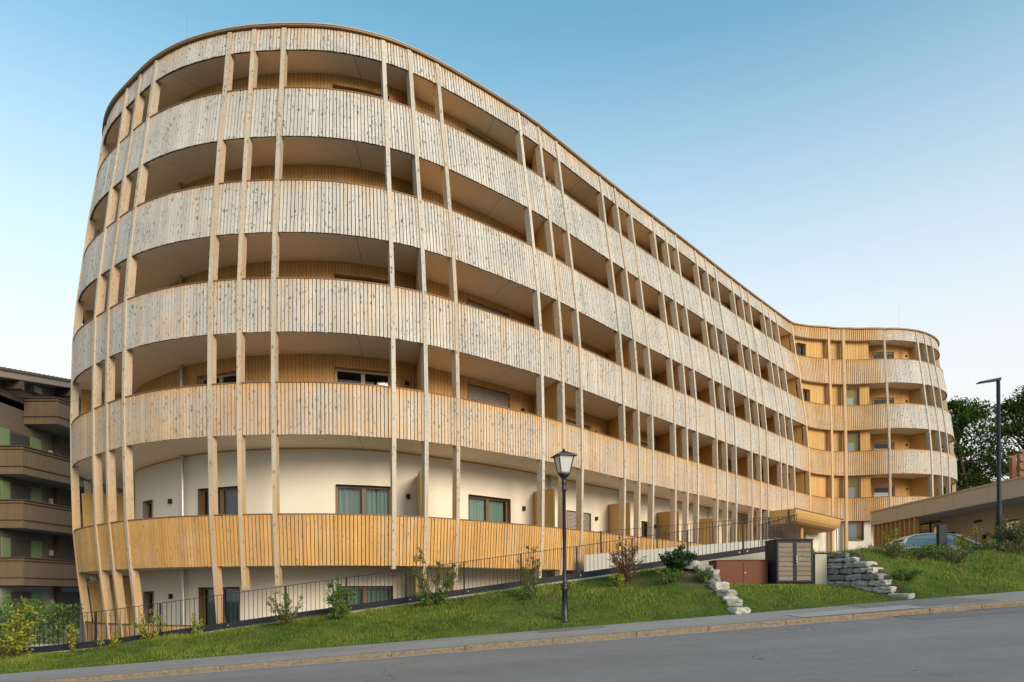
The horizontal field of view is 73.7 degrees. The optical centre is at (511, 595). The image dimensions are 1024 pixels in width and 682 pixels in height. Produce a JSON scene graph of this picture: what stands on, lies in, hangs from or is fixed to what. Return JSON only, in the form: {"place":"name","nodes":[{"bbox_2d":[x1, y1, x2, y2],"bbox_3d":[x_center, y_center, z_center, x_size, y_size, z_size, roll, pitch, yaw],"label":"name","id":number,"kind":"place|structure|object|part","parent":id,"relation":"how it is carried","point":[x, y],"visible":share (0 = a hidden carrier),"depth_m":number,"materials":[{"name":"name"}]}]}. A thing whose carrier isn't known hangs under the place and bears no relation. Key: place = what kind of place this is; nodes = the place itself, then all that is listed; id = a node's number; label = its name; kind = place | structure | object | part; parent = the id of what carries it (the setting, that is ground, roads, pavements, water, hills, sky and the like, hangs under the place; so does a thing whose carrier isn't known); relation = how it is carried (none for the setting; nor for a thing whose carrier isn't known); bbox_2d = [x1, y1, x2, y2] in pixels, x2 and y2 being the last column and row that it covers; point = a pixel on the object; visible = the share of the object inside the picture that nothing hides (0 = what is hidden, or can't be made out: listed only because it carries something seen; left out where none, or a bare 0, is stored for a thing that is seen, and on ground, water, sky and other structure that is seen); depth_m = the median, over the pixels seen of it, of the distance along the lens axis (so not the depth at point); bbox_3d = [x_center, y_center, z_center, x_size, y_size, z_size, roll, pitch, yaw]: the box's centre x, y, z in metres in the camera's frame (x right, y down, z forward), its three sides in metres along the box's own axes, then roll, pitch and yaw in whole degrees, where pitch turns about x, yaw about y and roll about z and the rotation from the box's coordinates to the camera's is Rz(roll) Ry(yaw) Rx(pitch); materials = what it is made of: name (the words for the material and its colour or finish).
{"place":"outdoors","nodes":[
{"label":"outdoors","id":0,"kind":"place"},
{"bbox_2d":[4,644,57,647],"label":"garden wall","id":1,"kind":"structure","parent":0,"point":[32,645],"depth_m":20.20,"materials":[{"name":"concrete"}]},
{"bbox_2d":[0,546,1023,673],"bbox_3d":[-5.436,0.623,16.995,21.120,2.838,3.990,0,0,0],"label":"lawn","id":2,"kind":"structure","parent":0,"point":[692,581],"depth_m":15.82,"materials":[{"name":"plant"}]},
{"bbox_2d":[0,595,45,658],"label":"shrub","id":3,"kind":"object","parent":2,"relation":"on","point":[18,641],"visible":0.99,"depth_m":16.19,"materials":[{"name":"green plant"}]},
{"bbox_2d":[67,623,78,651],"bbox_3d":[-10.792,1.069,16.785,0.354,0.810,0.230,0,0,25],"label":"sapling","id":4,"kind":"object","parent":2,"relation":"on","point":[72,644],"visible":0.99,"depth_m":16.77,"materials":[{"name":"green plant"}]},
{"bbox_2d":[94,631,120,647],"bbox_3d":[-9.938,1.127,16.922,0.422,0.480,0.684,0,0,17],"label":"sapling","id":5,"kind":"object","parent":2,"relation":"on","point":[115,638],"visible":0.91,"depth_m":16.90,"materials":[{"name":"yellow plant"}]},
{"bbox_2d":[130,606,167,639],"bbox_3d":[-9.137,0.743,17.242,0.868,0.943,0.490,0,0,-39],"label":"sapling","id":6,"kind":"object","parent":2,"relation":"on","point":[143,628],"visible":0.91,"depth_m":17.23,"materials":[{"name":"green plant"}]},
{"bbox_2d":[191,611,204,634],"bbox_3d":[-8.040,0.745,17.444,0.400,0.692,0.344,0,0,0],"label":"sapling","id":7,"kind":"object","parent":2,"relation":"on","point":[194,627],"visible":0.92,"depth_m":17.41,"materials":[{"name":"green plant"}]},
{"bbox_2d":[266,587,302,625],"bbox_3d":[-5.624,0.279,16.936,0.953,1.045,1.134,0,0,0],"label":"shrub","id":8,"kind":"object","parent":2,"relation":"on","point":[286,615],"visible":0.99,"depth_m":16.75,"materials":[{"name":"green plant"}]},
{"bbox_2d":[322,574,358,621],"bbox_3d":[-4.341,0.080,17.247,0.963,1.241,0.641,0,0,0],"label":"shrub","id":9,"kind":"object","parent":2,"relation":"on","point":[338,606],"visible":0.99,"depth_m":17.20,"materials":[{"name":"green plant"}]},
{"bbox_2d":[413,588,447,606],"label":"shrub","id":10,"kind":"object","parent":2,"relation":"on","point":[424,598],"visible":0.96,"depth_m":17.23,"materials":[{"name":"green plant"}]},
{"bbox_2d":[411,548,467,604],"bbox_3d":[-1.827,-0.484,17.540,1.290,1.545,1.559,0,0,25],"label":"shrub","id":11,"kind":"object","parent":2,"relation":"on","point":[448,583],"visible":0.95,"depth_m":17.33,"materials":[{"name":"green plant"}]},
{"bbox_2d":[512,585,537,599],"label":"shrub","id":12,"kind":"object","parent":2,"relation":"on","point":[525,594],"visible":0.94,"depth_m":17.22,"materials":[{"name":"green plant"}]},
{"bbox_2d":[516,545,541,592],"bbox_3d":[0.437,-0.602,17.562,0.598,1.412,0.690,0,0,28],"label":"shrub","id":13,"kind":"object","parent":2,"relation":"on","point":[525,579],"visible":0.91,"depth_m":17.57,"materials":[{"name":"green plant"}]},
{"bbox_2d":[550,448,577,622],"bbox_3d":[1.181,-1.350,15.400,0.488,3.925,0.488,0,0,-16],"label":"street lantern","id":14,"kind":"object","parent":2,"relation":"on","point":[563,459],"visible":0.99,"depth_m":15.35,"materials":[{"name":"black metal"}]},
{"bbox_2d":[568,579,575,590],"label":"shrub","id":15,"kind":"object","parent":2,"relation":"on","point":[572,587],"visible":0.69,"depth_m":17.55,"materials":[{"name":"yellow plant"}]},
{"bbox_2d":[609,573,625,587],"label":"shrub","id":16,"kind":"object","parent":2,"relation":"on","point":[620,578],"visible":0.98,"depth_m":17.54,"materials":[{"name":"green plant"}]},
{"bbox_2d":[606,535,648,582],"bbox_3d":[3.005,-0.932,18.003,1.088,1.281,1.074,0,0,0],"label":"shrub","id":17,"kind":"object","parent":2,"relation":"on","point":[626,570],"visible":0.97,"depth_m":17.88,"materials":[{"name":"brown plant"}]},
{"bbox_2d":[656,567,683,582],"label":"shrub","id":18,"kind":"object","parent":2,"relation":"on","point":[676,575],"visible":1,"depth_m":17.12,"materials":[{"name":"green plant"}]},
{"bbox_2d":[658,543,697,571],"bbox_3d":[4.319,-0.942,17.698,0.960,0.809,0.968,0,0,0],"label":"shrub","id":19,"kind":"object","parent":2,"relation":"on","point":[675,558],"visible":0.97,"depth_m":17.53,"materials":[{"name":"green plant"}]},
{"bbox_2d":[691,567,717,583],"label":"shrub","id":20,"kind":"object","parent":2,"relation":"on","point":[699,576],"visible":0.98,"depth_m":16.74,"materials":[{"name":"green plant"}]},
{"bbox_2d":[684,560,750,613],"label":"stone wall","id":21,"kind":"structure","parent":2,"relation":"on","point":[725,592],"depth_m":16.06,"materials":[{"name":"grey stone"}]},
{"bbox_2d":[0,591,1023,681],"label":"pavement","id":22,"kind":"structure","parent":0,"point":[362,649],"depth_m":14.02,"materials":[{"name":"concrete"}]},
{"bbox_2d":[537,625,604,632],"bbox_3d":[1.255,0.723,14.695,1.400,0.130,0.690,0,0,0],"label":"pavement patch","id":23,"kind":"object","parent":22,"relation":"on","point":[571,628],"visible":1,"depth_m":14.67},
{"bbox_2d":[788,605,924,616],"bbox_3d":[6.802,0.312,13.550,2.400,0.208,0.800,0,0,0],"label":"pavement patch","id":24,"kind":"object","parent":22,"relation":"on","point":[850,611],"visible":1,"depth_m":13.53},
{"bbox_2d":[846,597,996,607],"bbox_3d":[8.451,0.157,14.220,2.300,0.233,1.640,0,0,0],"label":"pavement patch","id":25,"kind":"object","parent":22,"relation":"on","point":[935,601],"visible":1,"depth_m":14.25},
{"bbox_2d":[0,0,1023,481],"label":"sky","id":26,"kind":"structure","parent":0,"point":[847,163],"materials":[{"name":"blue"}]},
{"bbox_2d":[101,612,1023,681],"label":"road","id":27,"kind":"structure","parent":0,"point":[984,648],"depth_m":9.86,"materials":[{"name":"grey asphalt"}]},
{"bbox_2d":[19,600,1023,681],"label":"kerb","id":28,"kind":"structure","parent":27,"relation":"on","point":[559,640],"depth_m":12.98,"materials":[{"name":"stone"}]},
{"bbox_2d":[93,606,1023,681],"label":"gutter strip","id":29,"kind":"object","parent":27,"relation":"on","point":[524,646],"visible":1,"depth_m":12.92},
{"bbox_2d":[892,606,1023,619],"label":"road patch","id":30,"kind":"object","parent":27,"relation":"on","point":[969,613],"visible":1,"depth_m":12.48,"materials":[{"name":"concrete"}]},
{"bbox_2d":[731,585,913,613],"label":"lawn","id":31,"kind":"structure","parent":0,"point":[752,597],"depth_m":15.79,"materials":[{"name":"plant"}]},
{"bbox_2d":[708,559,767,584],"bbox_3d":[5.911,-0.596,17.855,1.354,0.639,0.690,0,0,0],"label":"utility box","id":32,"kind":"object","parent":31,"relation":"on","point":[744,571],"visible":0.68,"depth_m":17.54,"materials":[{"name":"red paint"}]},
{"bbox_2d":[717,561,742,582],"bbox_3d":[5.596,-0.587,17.542,0.660,0.565,0.012,0,0,0],"label":"door","id":33,"kind":"structure","parent":32,"relation":"in","point":[731,571],"depth_m":17.54,"materials":[{"name":"red paint"}]},
{"bbox_2d":[743,561,766,582],"bbox_3d":[6.249,-0.591,17.529,0.615,0.565,0.038,0,0,0],"label":"door","id":34,"kind":"structure","parent":32,"relation":"in","point":[753,571],"depth_m":17.54,"materials":[{"name":"red paint"}]},
{"bbox_2d":[764,539,813,584],"bbox_3d":[7.127,-0.747,17.562,0.955,1.355,0.837,0,0,0],"label":"storage cabinet","id":35,"kind":"object","parent":31,"relation":"on","point":[790,561],"visible":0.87,"depth_m":17.20,"materials":[{"name":"brown metal"}]},
{"bbox_3d":[6.897,-0.851,17.210,0.452,1.045,0.033,0,0,0],"label":"door","id":36,"kind":"part","parent":35,"relation":"part of","materials":[{"name":"beige wood"}]},
{"bbox_3d":[7.356,-0.854,17.210,0.452,1.045,0.033,0,0,0],"label":"door","id":37,"kind":"part","parent":35,"relation":"part of","materials":[{"name":"beige wood"}]},
{"bbox_2d":[810,554,826,584],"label":"concrete pier","id":38,"kind":"structure","parent":31,"relation":"on","point":[819,568],"depth_m":17.25,"materials":[{"name":"beige concrete"}]},
{"bbox_2d":[827,552,914,598],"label":"stone wall","id":39,"kind":"structure","parent":31,"relation":"on","point":[854,565],"depth_m":16.47,"materials":[{"name":"grey stone"}]},
{"bbox_2d":[814,550,1023,598],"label":"lawn","id":40,"kind":"structure","parent":0,"point":[900,588],"depth_m":16.25,"materials":[{"name":"plant"}]},
{"bbox_2d":[860,542,904,550],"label":"wild plant","id":41,"kind":"object","parent":40,"relation":"on","point":[900,545],"visible":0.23,"depth_m":17.93,"materials":[{"name":"green plant"}]},
{"bbox_2d":[873,543,907,558],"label":"wild plant","id":42,"kind":"object","parent":40,"relation":"on","point":[885,551],"visible":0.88,"depth_m":16.88,"materials":[{"name":"green plant"}]},
{"bbox_2d":[883,528,898,545],"bbox_3d":[11.237,-1.533,20.254,0.415,0.898,0.301,0,0,37],"label":"sapling","id":43,"kind":"object","parent":40,"relation":"on","point":[894,532],"visible":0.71,"depth_m":20.24,"materials":[{"name":"green plant"}]},
{"bbox_2d":[891,568,923,580],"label":"wild plant","id":44,"kind":"object","parent":40,"relation":"on","point":[903,574],"visible":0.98,"depth_m":15.79,"materials":[{"name":"green plant"}]},
{"bbox_2d":[888,542,945,559],"bbox_3d":[10.227,-1.121,17.305,1.303,0.476,0.887,0,0,24],"label":"wild plant","id":45,"kind":"object","parent":40,"relation":"on","point":[911,551],"visible":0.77,"depth_m":17.18,"materials":[{"name":"green plant"}]},
{"bbox_2d":[895,543,948,553],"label":"wild plant","id":46,"kind":"object","parent":40,"relation":"on","point":[923,549],"visible":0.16,"depth_m":17.86,"materials":[{"name":"green plant"}]},
{"bbox_2d":[936,524,946,550],"bbox_3d":[12.590,-1.428,20.000,0.240,1.280,0.140,0,0,0],"label":"stele","id":47,"kind":"object","parent":40,"relation":"on","point":[941,534],"visible":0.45,"depth_m":19.93,"materials":[{"name":"grey stone"}]},
{"bbox_2d":[918,542,969,555],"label":"wild plant","id":48,"kind":"object","parent":40,"relation":"on","point":[941,546],"visible":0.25,"depth_m":18.18,"materials":[{"name":"green plant"}]},
{"bbox_2d":[928,545,971,563],"bbox_3d":[11.294,-1.023,17.637,1.188,0.523,1.239,0,0,44],"label":"wild plant","id":49,"kind":"object","parent":40,"relation":"on","point":[954,558],"visible":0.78,"depth_m":17.41,"materials":[{"name":"green plant"}]},
{"bbox_2d":[951,534,968,553],"bbox_3d":[13.031,-1.462,19.843,0.464,0.760,0.614,0,0,27],"label":"sapling","id":50,"kind":"object","parent":40,"relation":"on","point":[961,539],"visible":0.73,"depth_m":19.75,"materials":[{"name":"green plant"}]},
{"bbox_2d":[955,539,997,551],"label":"wild plant","id":51,"kind":"object","parent":40,"relation":"on","point":[989,547],"visible":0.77,"depth_m":18.75,"materials":[{"name":"green plant"}]},
{"bbox_2d":[972,522,984,550],"bbox_3d":[13.884,-1.688,20.334,0.320,1.103,0.294,0,0,34],"label":"sapling","id":52,"kind":"object","parent":40,"relation":"on","point":[975,532],"visible":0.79,"depth_m":20.35,"materials":[{"name":"green plant"}]},
{"bbox_2d":[976,377,1002,551],"bbox_3d":[14.705,-3.922,21.010,0.705,5.538,0.218,0,0,0],"label":"street light","id":53,"kind":"object","parent":40,"relation":"on","point":[999,512],"visible":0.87,"depth_m":20.96,"materials":[{"name":"black metal"}]},
{"bbox_2d":[986,516,1023,550],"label":"shrub","id":54,"kind":"object","parent":40,"relation":"on","point":[1015,532],"visible":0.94,"depth_m":19.37,"materials":[{"name":"green plant"}]},
{"bbox_2d":[992,538,1023,553],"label":"wild plant","id":55,"kind":"object","parent":40,"relation":"on","point":[1010,547],"visible":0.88,"depth_m":18.55,"materials":[{"name":"green plant"}]},
{"bbox_2d":[1007,450,1023,478],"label":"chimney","id":56,"kind":"object","parent":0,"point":[1012,466],"visible":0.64,"depth_m":46.07,"materials":[{"name":"brown brick"}]},
{"label":"courtyard","id":57,"kind":"structure","parent":0,"visible":0},
{"bbox_2d":[1,606,40,647],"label":"shrub","id":58,"kind":"object","parent":57,"relation":"on","point":[3,635],"visible":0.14,"depth_m":18.96,"materials":[{"name":"green plant"}]},
{"bbox_2d":[0,597,84,643],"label":"hedge","id":59,"kind":"object","parent":57,"relation":"on","point":[42,612],"visible":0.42,"depth_m":21.64,"materials":[{"name":"green plant"}]},
{"bbox_2d":[0,366,129,643],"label":"apartment house","id":60,"kind":"structure","parent":57,"relation":"on","point":[37,555],"depth_m":35.03,"materials":[{"name":"brown wood"}]},
{"bbox_2d":[10,430,29,446],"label":"window","id":61,"kind":"structure","parent":60,"relation":"in","point":[16,438],"depth_m":34.62,"materials":[{"name":"grey glass"}]},
{"bbox_2d":[10,482,29,499],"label":"window","id":62,"kind":"structure","parent":60,"relation":"in","point":[17,491],"depth_m":34.62,"materials":[{"name":"grey glass"}]},
{"bbox_2d":[11,538,29,556],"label":"window","id":63,"kind":"structure","parent":60,"relation":"in","point":[19,547],"depth_m":34.66,"materials":[{"name":"grey glass"}]},
{"bbox_2d":[11,592,30,630],"bbox_3d":[-24.958,0.850,34.710,0.066,2.050,1.380,0,0,0],"label":"window","id":64,"kind":"structure","parent":60,"relation":"in","point":[14,595],"depth_m":34.59,"materials":[{"name":"black glass"}]},
{"bbox_2d":[60,447,69,456],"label":"window","id":65,"kind":"structure","parent":60,"relation":"in","point":[63,451],"depth_m":38.16,"materials":[{"name":"grey glass"}]},
{"bbox_2d":[61,494,71,506],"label":"window","id":66,"kind":"structure","parent":60,"relation":"in","point":[65,499],"depth_m":38.26,"materials":[{"name":"grey glass"}]},
{"bbox_2d":[61,544,74,559],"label":"window","id":67,"kind":"structure","parent":60,"relation":"in","point":[67,551],"depth_m":38.33,"materials":[{"name":"grey glass"}]},
{"bbox_2d":[61,592,79,628],"bbox_3d":[-24.958,0.850,38.550,0.066,2.050,1.700,0,0,0],"label":"window","id":68,"kind":"structure","parent":60,"relation":"in","point":[73,598],"depth_m":38.68,"materials":[{"name":"black glass"}]},
{"bbox_2d":[46,552,764,677],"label":"retaining wall","id":69,"kind":"structure","parent":57,"relation":"on","point":[757,556],"depth_m":18.96,"materials":[{"name":"concrete"}]},
{"bbox_2d":[0,514,797,653],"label":"railing","id":70,"kind":"object","parent":69,"relation":"on","point":[306,613],"visible":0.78,"depth_m":18.30,"materials":[{"name":"metal"}]},
{"bbox_2d":[584,539,771,571],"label":"ramp wall","id":71,"kind":"structure","parent":57,"relation":"on","point":[592,562],"depth_m":24.40,"materials":[{"name":"white paint"}]},
{"bbox_2d":[597,517,768,552],"bbox_3d":[6.046,-2.090,24.465,6.322,1.394,0.061,0,0,0],"label":"railing","id":72,"kind":"object","parent":71,"relation":"on","point":[681,533],"visible":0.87,"depth_m":24.47,"materials":[{"name":"black metal"}]},
{"bbox_3d":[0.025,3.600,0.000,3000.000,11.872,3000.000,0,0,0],"label":"ground","id":73,"kind":"structure","parent":0,"visible":0},
{"bbox_2d":[70,22,957,641],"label":"hotel building","id":74,"kind":"structure","parent":73,"relation":"on","point":[352,302],"depth_m":22.13,"materials":[{"name":"brown wood"}]},
{"bbox_2d":[143,500,152,517],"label":"window","id":75,"kind":"structure","parent":74,"relation":"in","point":[147,505],"depth_m":24.43,"materials":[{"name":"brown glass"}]},
{"bbox_2d":[143,591,153,623],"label":"window","id":76,"kind":"structure","parent":74,"relation":"in","point":[148,596],"depth_m":24.41,"materials":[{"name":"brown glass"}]},
{"bbox_2d":[197,371,236,384],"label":"window","id":77,"kind":"structure","parent":74,"relation":"in","point":[225,377],"depth_m":22.18,"materials":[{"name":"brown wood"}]},
{"bbox_2d":[198,486,237,514],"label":"window","id":78,"kind":"structure","parent":74,"relation":"in","point":[227,496],"depth_m":22.18,"materials":[{"name":"grey glass"}]},
{"bbox_2d":[199,587,239,624],"bbox_3d":[-9.322,0.820,22.115,1.621,2.170,0.480,0,0,20],"label":"window","id":79,"kind":"structure","parent":74,"relation":"in","point":[204,592],"depth_m":22.20,"materials":[{"name":"teal glass"}]},
{"bbox_2d":[334,273,387,284],"bbox_3d":[-4.807,-9.032,21.937,1.752,2.170,0.480,0,0,-18],"label":"window","id":80,"kind":"structure","parent":74,"relation":"in","point":[338,276],"depth_m":21.80,"materials":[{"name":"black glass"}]},
{"bbox_2d":[333,84,388,98],"bbox_3d":[-4.849,-14.981,21.937,1.752,2.170,0.480,0,0,-18],"label":"window","id":81,"kind":"structure","parent":74,"relation":"in","point":[335,86],"depth_m":21.73,"materials":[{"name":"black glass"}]},
{"bbox_2d":[335,367,389,385],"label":"window","id":82,"kind":"structure","parent":74,"relation":"in","point":[342,374],"depth_m":22.92,"materials":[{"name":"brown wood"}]},
{"bbox_2d":[336,484,389,515],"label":"window","id":83,"kind":"structure","parent":74,"relation":"in","point":[350,499],"depth_m":21.97,"materials":[{"name":"clear glass"}]},
{"bbox_2d":[337,586,392,604],"bbox_3d":[-4.738,0.788,21.937,1.752,2.170,0.480,0,0,-18],"label":"window","id":84,"kind":"structure","parent":74,"relation":"in","point":[361,597],"depth_m":22.04,"materials":[{"name":"teal glass"}]},
{"bbox_2d":[466,128,507,154],"bbox_3d":[-1.012,-15.098,24.588,1.951,2.350,0.480,0,0,-42],"label":"window","id":85,"kind":"structure","parent":74,"relation":"in","point":[468,131],"depth_m":24.43,"materials":[{"name":"brown glass"}]},
{"bbox_2d":[467,299,508,317],"bbox_3d":[-0.971,-9.148,24.588,1.951,2.350,0.480,0,0,-42],"label":"window","id":86,"kind":"structure","parent":74,"relation":"in","point":[470,302],"depth_m":24.43,"materials":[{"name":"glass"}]},
{"bbox_2d":[467,383,509,407],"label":"window","id":87,"kind":"structure","parent":74,"relation":"in","point":[475,392],"depth_m":24.61,"materials":[{"name":"grey glass"}]},
{"bbox_2d":[468,494,510,522],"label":"window","id":88,"kind":"structure","parent":74,"relation":"in","point":[484,508],"depth_m":24.81,"materials":[{"name":"clear glass"}]},
{"bbox_2d":[566,419,589,429],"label":"window","id":89,"kind":"structure","parent":74,"relation":"in","point":[567,420],"depth_m":28.20,"materials":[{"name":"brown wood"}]},
{"bbox_2d":[566,510,590,530],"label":"window","id":90,"kind":"structure","parent":74,"relation":"in","point":[570,515],"depth_m":28.61,"materials":[{"name":"white glass"}]},
{"bbox_2d":[641,521,646,536],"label":"window","id":91,"kind":"structure","parent":74,"relation":"in","point":[643,523],"depth_m":32.32,"materials":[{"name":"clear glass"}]},
{"bbox_2d":[641,442,656,449],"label":"window","id":92,"kind":"structure","parent":74,"relation":"in","point":[642,443],"depth_m":32.39,"materials":[{"name":"brown wood"}]},
{"bbox_2d":[789,341,805,355],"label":"window","id":93,"kind":"structure","parent":74,"relation":"in","point":[800,350],"depth_m":44.12,"materials":[{"name":"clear glass"}]},
{"bbox_2d":[796,387,809,401],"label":"window","id":94,"kind":"structure","parent":74,"relation":"in","point":[806,396],"depth_m":43.89,"materials":[{"name":"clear glass"}]},
{"bbox_2d":[846,387,859,404],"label":"window","id":95,"kind":"structure","parent":74,"relation":"in","point":[852,393],"depth_m":44.60,"materials":[{"name":"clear glass"}]},
{"bbox_2d":[847,432,859,450],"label":"window","id":96,"kind":"structure","parent":74,"relation":"in","point":[853,438],"depth_m":44.52,"materials":[{"name":"clear glass"}]},
{"bbox_2d":[848,477,860,498],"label":"window","id":97,"kind":"structure","parent":74,"relation":"in","point":[854,483],"depth_m":44.49,"materials":[{"name":"brown glass"}]},
{"bbox_2d":[848,521,863,540],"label":"window","id":98,"kind":"structure","parent":74,"relation":"in","point":[855,528],"depth_m":44.44,"materials":[{"name":"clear glass"}]},
{"bbox_2d":[873,397,893,403],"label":"window","id":99,"kind":"structure","parent":74,"relation":"in","point":[875,400],"depth_m":46.40,"materials":[{"name":"grey glass"}]},
{"bbox_2d":[873,352,893,358],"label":"window","id":100,"kind":"structure","parent":74,"relation":"in","point":[878,355],"depth_m":46.36,"materials":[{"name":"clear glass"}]},
{"bbox_2d":[873,486,894,497],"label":"window","id":101,"kind":"structure","parent":74,"relation":"in","point":[878,491],"depth_m":45.53,"materials":[{"name":"grey glass"}]},
{"bbox_2d":[873,442,894,449],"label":"window","id":102,"kind":"structure","parent":74,"relation":"in","point":[876,445],"depth_m":45.74,"materials":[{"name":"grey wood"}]},
{"label":"parking area","id":103,"kind":"structure","parent":0,"visible":0},
{"bbox_2d":[890,533,995,551],"bbox_3d":[17.398,-1.734,27.599,4.180,1.525,2.060,0,0,9],"label":"parked car","id":104,"kind":"object","parent":103,"relation":"on","point":[915,539],"visible":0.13,"depth_m":27.06,"materials":[{"name":"silver metal"}]},
{"bbox_2d":[870,476,1023,550],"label":"pavilion","id":105,"kind":"structure","parent":103,"relation":"on","point":[960,512],"depth_m":30.51,"materials":[{"name":"beige concrete"}]},
{"bbox_2d":[1003,519,1018,539],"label":"window","id":106,"kind":"structure","parent":105,"relation":"in","point":[1016,520],"depth_m":28.57,"materials":[{"name":"glass"}]},
{"bbox_2d":[936,395,1016,493],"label":"broadleaf tree","id":107,"kind":"object","parent":103,"relation":"on","point":[967,415],"visible":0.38,"depth_m":53.89,"materials":[{"name":"green plant"}]},
{"bbox_2d":[956,458,996,487],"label":"broadleaf tree","id":108,"kind":"object","parent":103,"relation":"on","point":[993,481],"depth_m":59.83,"materials":[{"name":"green plant"}]},
{"bbox_2d":[966,385,1023,483],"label":"broadleaf tree","id":109,"kind":"object","parent":103,"relation":"on","point":[1011,406],"visible":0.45,"depth_m":57.32,"materials":[{"name":"green plant"}]}
]}

